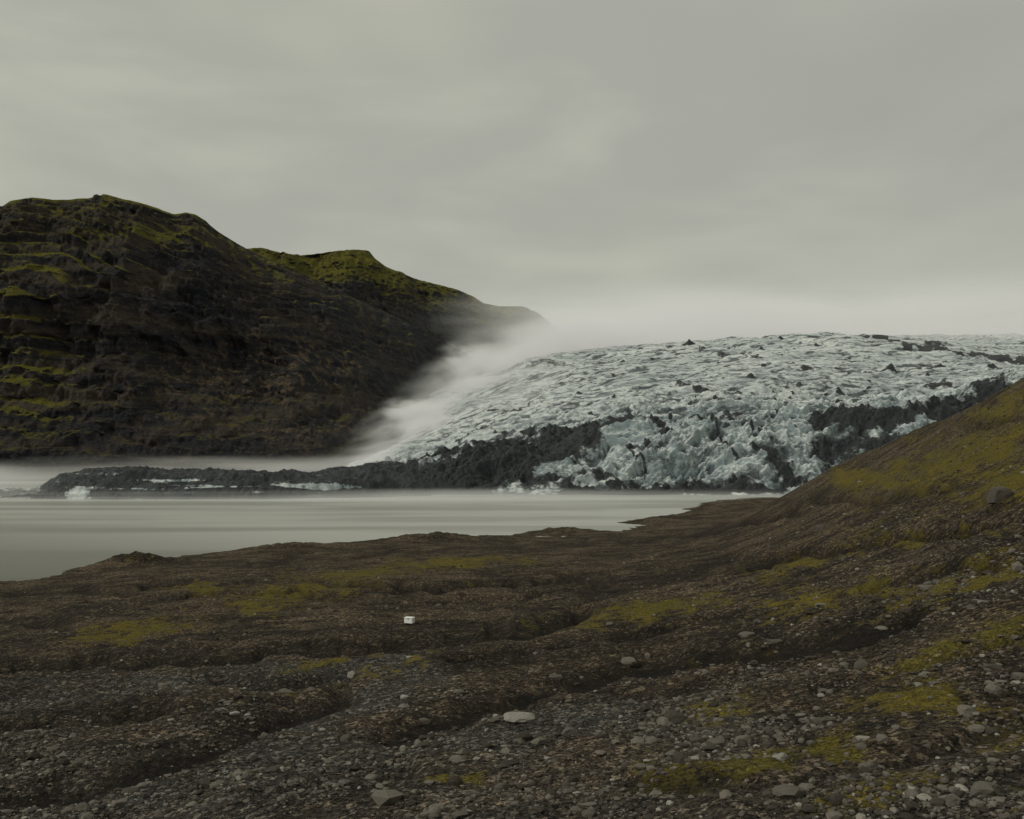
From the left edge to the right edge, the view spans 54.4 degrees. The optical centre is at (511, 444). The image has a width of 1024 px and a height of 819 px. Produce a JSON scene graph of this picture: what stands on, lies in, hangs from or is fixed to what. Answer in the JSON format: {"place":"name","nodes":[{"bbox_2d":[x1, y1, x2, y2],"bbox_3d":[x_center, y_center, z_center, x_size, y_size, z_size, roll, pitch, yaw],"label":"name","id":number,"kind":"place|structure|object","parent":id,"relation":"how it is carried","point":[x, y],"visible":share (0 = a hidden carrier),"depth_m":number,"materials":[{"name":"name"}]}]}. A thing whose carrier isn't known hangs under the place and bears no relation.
{"place":"outdoors","nodes":[
{"label":"outdoors","id":0,"kind":"place"},
{"bbox_2d":[0,461,430,499],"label":"dirty ice ridge","id":1,"kind":"structure","parent":0,"point":[386,479],"depth_m":752.08,"materials":[{"name":"grey ice"}]},
{"bbox_2d":[0,194,488,480],"bbox_3d":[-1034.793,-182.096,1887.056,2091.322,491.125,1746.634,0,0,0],"label":"mountain","id":2,"kind":"structure","parent":0,"point":[134,333],"depth_m":1414.38,"materials":[{"name":"brown stone"}]},
{"bbox_2d":[0,481,783,580],"bbox_3d":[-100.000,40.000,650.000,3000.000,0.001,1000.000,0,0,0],"label":"lake water","id":3,"kind":"structure","parent":0,"point":[41,538],"depth_m":521.17,"materials":[{"name":"grey liquid"}]},
{"bbox_2d":[248,248,581,370],"bbox_3d":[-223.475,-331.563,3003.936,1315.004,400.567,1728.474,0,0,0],"label":"mountain ridge","id":4,"kind":"structure","parent":0,"point":[489,337],"depth_m":2760.81,"materials":[{"name":"green plant"}]},
{"bbox_2d":[0,377,1023,818],"bbox_3d":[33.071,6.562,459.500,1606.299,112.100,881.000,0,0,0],"label":"moraine terrain","id":5,"kind":"structure","parent":0,"point":[576,617],"depth_m":86.27,"materials":[{"name":"brown soil"}]},
{"bbox_2d":[404,616,414,623],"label":"white storage box","id":6,"kind":"object","parent":5,"relation":"on","point":[410,620],"visible":1,"depth_m":125.18,"materials":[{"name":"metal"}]},
{"bbox_2d":[419,718,430,723],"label":"boulder","id":7,"kind":"object","parent":5,"relation":"on","point":[425,720],"visible":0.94,"depth_m":62.86,"materials":[{"name":"stone"}]},
{"bbox_2d":[448,755,464,762],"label":"boulder","id":8,"kind":"object","parent":5,"relation":"on","point":[455,758],"visible":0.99,"depth_m":47.35,"materials":[{"name":"stone"}]},
{"bbox_2d":[0,378,1023,818],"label":"gravel stones","id":9,"kind":"object","parent":5,"relation":"on","point":[928,798],"visible":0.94,"depth_m":47.41,"materials":[{"name":"grey gravel"}]},
{"bbox_2d":[503,712,535,723],"bbox_3d":[0.434,15.875,57.429,1.891,0.678,1.441,0,0,0],"label":"boulder","id":10,"kind":"object","parent":5,"relation":"on","point":[517,717],"visible":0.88,"depth_m":57.05,"materials":[{"name":"stone"}]},
{"bbox_2d":[513,738,525,745],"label":"boulder","id":11,"kind":"object","parent":5,"relation":"on","point":[518,741],"visible":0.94,"depth_m":50.35,"materials":[{"name":"stone"}]},
{"bbox_2d":[549,674,562,679],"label":"boulder","id":12,"kind":"object","parent":5,"relation":"on","point":[555,676],"visible":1,"depth_m":77.28,"materials":[{"name":"stone"}]},
{"bbox_2d":[621,657,636,666],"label":"boulder","id":13,"kind":"object","parent":5,"relation":"on","point":[630,661],"visible":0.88,"depth_m":80.90,"materials":[{"name":"stone"}]},
{"bbox_2d":[664,710,685,721],"bbox_3d":[8.569,14.538,52.691,1.318,0.845,1.364,0,0,0],"label":"boulder","id":14,"kind":"object","parent":5,"relation":"on","point":[674,716],"visible":0.48,"depth_m":52.34,"materials":[{"name":"stone"}]},
{"bbox_2d":[734,735,751,743],"bbox_3d":[9.986,12.779,42.750,0.645,0.569,0.736,0,0,-41],"label":"boulder","id":15,"kind":"object","parent":5,"relation":"on","point":[748,738],"visible":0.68,"depth_m":42.65,"materials":[{"name":"stone"}]},
{"bbox_2d":[738,631,754,638],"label":"boulder","id":16,"kind":"object","parent":5,"relation":"on","point":[745,634],"visible":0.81,"depth_m":81.36,"materials":[{"name":"stone"}]},
{"bbox_2d":[772,752,787,760],"bbox_3d":[10.285,12.048,38.162,0.603,0.433,0.511,0,0,-44],"label":"boulder","id":17,"kind":"object","parent":5,"relation":"on","point":[782,756],"visible":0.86,"depth_m":38.05,"materials":[{"name":"stone"}]},
{"bbox_2d":[813,525,825,531],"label":"boulder","id":18,"kind":"object","parent":5,"relation":"on","point":[818,528],"visible":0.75,"depth_m":163.75,"materials":[{"name":"stone"}]},
{"bbox_2d":[858,762,878,771],"bbox_3d":[12.877,11.764,36.002,0.729,0.477,0.559,0,0,27],"label":"boulder","id":19,"kind":"object","parent":5,"relation":"on","point":[872,766],"visible":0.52,"depth_m":35.95,"materials":[{"name":"stone"}]},
{"bbox_2d":[916,585,933,591],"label":"boulder","id":20,"kind":"object","parent":5,"relation":"on","point":[924,588],"visible":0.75,"depth_m":75.38,"materials":[{"name":"stone"}]},
{"bbox_2d":[939,794,960,804],"bbox_3d":[13.259,10.863,30.338,0.818,0.444,0.562,0,0,0],"label":"boulder","id":21,"kind":"object","parent":5,"relation":"on","point":[956,799],"visible":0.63,"depth_m":30.17,"materials":[{"name":"stone"}]},
{"bbox_2d":[957,704,976,714],"bbox_3d":[19.118,11.260,41.864,0.932,0.570,0.783,0,0,0],"label":"boulder","id":22,"kind":"object","parent":5,"relation":"on","point":[962,709],"visible":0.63,"depth_m":41.69,"materials":[{"name":"stone"}]},
{"bbox_2d":[969,781,1001,797],"bbox_3d":[14.689,10.791,30.836,1.010,0.716,1.164,0,0,27],"label":"boulder","id":23,"kind":"object","parent":5,"relation":"on","point":[982,788],"visible":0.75,"depth_m":30.48,"materials":[{"name":"stone"}]},
{"bbox_2d":[986,486,1013,504],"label":"boulder","id":24,"kind":"object","parent":5,"relation":"on","point":[996,494],"visible":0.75,"depth_m":102.78,"materials":[{"name":"stone"}]},
{"bbox_2d":[0,0,1023,348],"label":"sky","id":25,"kind":"structure","parent":0,"point":[614,172],"materials":[{"name":"grey"}]},
{"bbox_2d":[346,332,1023,494],"bbox_3d":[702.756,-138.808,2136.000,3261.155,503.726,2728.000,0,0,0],"label":"glacier","id":26,"kind":"object","parent":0,"point":[781,414],"visible":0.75,"depth_m":1017.76,"materials":[{"name":"white ice"}]}
]}

